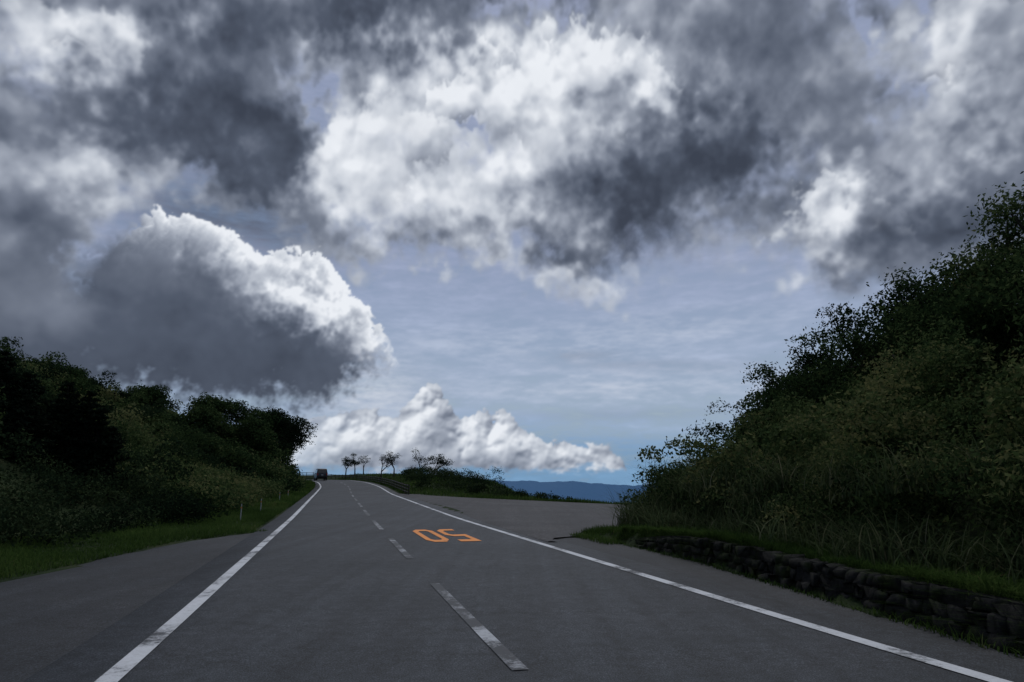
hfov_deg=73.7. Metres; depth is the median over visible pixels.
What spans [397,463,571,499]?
roadside scrub
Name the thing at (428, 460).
windswept tree
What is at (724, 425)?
bank tree
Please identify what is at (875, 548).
silver grass
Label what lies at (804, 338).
bank tree
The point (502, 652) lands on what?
road centre dashes
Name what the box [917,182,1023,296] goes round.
bank tree
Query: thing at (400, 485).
guard rail
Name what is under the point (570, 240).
sky
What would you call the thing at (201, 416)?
broadleaf tree
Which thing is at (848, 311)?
bank tree
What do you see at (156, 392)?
broadleaf tree
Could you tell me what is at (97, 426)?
conifer tree
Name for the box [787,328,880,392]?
bank tree
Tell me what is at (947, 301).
bank tree
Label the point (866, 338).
bank tree
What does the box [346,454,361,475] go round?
windswept tree
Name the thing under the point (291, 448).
broadleaf tree
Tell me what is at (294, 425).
broadleaf tree
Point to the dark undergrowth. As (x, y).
(181, 509)
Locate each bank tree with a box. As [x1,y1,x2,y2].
[706,391,761,453]
[731,377,783,426]
[742,344,846,403]
[760,365,835,431]
[775,326,837,391]
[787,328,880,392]
[799,302,893,394]
[806,277,1015,403]
[813,358,867,410]
[820,327,925,406]
[850,262,946,377]
[851,269,1007,336]
[856,243,1021,348]
[910,247,1023,372]
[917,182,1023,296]
[975,263,1023,351]
[1005,171,1023,282]
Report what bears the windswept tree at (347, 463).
on the ground at (850, 601)
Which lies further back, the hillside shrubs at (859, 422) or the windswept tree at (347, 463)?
the windswept tree at (347, 463)
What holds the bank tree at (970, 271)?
on the ground at (850, 601)
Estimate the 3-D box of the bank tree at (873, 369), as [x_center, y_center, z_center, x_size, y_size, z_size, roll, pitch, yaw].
[10.992,1.003,19.185,3.848,2.768,3.190,0,-12,0]
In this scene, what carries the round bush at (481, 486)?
on the ground at (850, 601)
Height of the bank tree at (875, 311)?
4.315 m
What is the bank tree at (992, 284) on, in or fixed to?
on the ground at (850, 601)
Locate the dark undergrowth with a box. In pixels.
[0,337,303,549]
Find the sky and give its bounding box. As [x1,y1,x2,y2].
[0,0,1023,485]
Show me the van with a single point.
(321, 474)
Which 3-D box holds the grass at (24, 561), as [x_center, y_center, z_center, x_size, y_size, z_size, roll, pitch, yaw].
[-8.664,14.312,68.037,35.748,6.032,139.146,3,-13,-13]
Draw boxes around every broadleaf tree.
[125,380,174,410]
[177,402,234,435]
[184,392,237,433]
[191,395,238,440]
[217,397,281,442]
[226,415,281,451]
[232,406,290,430]
[259,405,317,443]
[278,440,296,455]
[284,427,305,453]
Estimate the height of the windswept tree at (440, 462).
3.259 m
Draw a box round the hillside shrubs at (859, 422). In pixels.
[616,244,1023,566]
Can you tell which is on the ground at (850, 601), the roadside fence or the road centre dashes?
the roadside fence
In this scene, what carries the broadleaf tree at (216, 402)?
on the ground at (850, 601)
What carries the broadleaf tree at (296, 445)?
on the ground at (850, 601)
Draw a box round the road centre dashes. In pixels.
[336,481,527,669]
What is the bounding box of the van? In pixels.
[314,469,327,479]
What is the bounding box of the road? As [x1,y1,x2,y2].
[22,480,1023,681]
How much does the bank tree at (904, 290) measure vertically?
5.188 m
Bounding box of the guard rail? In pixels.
[357,475,409,494]
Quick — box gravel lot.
[397,494,647,541]
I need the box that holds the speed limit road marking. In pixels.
[413,529,480,541]
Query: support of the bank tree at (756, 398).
on the ground at (850, 601)
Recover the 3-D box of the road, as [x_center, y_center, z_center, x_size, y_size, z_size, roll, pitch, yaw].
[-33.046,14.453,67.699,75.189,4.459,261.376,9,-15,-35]
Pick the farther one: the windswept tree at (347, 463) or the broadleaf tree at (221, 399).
the windswept tree at (347, 463)
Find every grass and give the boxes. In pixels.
[0,473,1023,658]
[578,417,1023,585]
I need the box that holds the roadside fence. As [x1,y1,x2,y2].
[296,472,356,478]
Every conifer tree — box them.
[29,380,94,473]
[47,390,123,477]
[58,408,123,485]
[70,425,143,493]
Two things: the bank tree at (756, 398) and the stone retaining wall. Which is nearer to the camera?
the stone retaining wall
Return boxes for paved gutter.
[553,538,1023,662]
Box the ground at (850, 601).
[0,389,1023,627]
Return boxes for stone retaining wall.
[619,536,1023,655]
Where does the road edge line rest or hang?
on the road
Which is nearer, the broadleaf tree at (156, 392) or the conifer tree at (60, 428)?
the conifer tree at (60, 428)
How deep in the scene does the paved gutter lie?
9.89 m
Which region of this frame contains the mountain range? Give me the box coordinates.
[495,480,646,502]
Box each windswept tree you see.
[342,456,356,477]
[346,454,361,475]
[358,455,371,472]
[379,450,399,475]
[379,455,395,479]
[411,450,435,467]
[432,453,454,467]
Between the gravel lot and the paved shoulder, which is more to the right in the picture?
the gravel lot
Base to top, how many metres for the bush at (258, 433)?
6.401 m
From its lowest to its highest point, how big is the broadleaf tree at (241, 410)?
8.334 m
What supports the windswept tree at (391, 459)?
on the ground at (850, 601)
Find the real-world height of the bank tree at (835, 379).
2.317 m
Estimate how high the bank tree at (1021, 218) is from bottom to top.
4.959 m
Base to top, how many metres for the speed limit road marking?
0.075 m
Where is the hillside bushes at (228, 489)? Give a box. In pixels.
[0,337,309,515]
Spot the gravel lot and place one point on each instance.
(545, 521)
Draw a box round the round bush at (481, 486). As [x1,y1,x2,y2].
[467,467,507,494]
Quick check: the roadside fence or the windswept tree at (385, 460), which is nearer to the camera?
the windswept tree at (385, 460)
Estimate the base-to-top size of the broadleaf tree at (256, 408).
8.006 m
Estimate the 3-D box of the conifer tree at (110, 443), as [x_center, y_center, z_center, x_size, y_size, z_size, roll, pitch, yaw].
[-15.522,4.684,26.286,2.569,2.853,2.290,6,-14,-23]
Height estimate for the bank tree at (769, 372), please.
4.575 m
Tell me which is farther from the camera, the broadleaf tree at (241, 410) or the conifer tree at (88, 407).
the broadleaf tree at (241, 410)
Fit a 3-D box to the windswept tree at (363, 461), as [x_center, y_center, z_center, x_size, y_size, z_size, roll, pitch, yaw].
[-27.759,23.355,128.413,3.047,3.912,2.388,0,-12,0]
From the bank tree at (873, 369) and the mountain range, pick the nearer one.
the bank tree at (873, 369)
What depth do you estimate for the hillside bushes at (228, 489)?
48.11 m
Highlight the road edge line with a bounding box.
[94,480,1011,681]
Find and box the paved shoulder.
[0,533,252,681]
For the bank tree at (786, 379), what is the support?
on the ground at (850, 601)

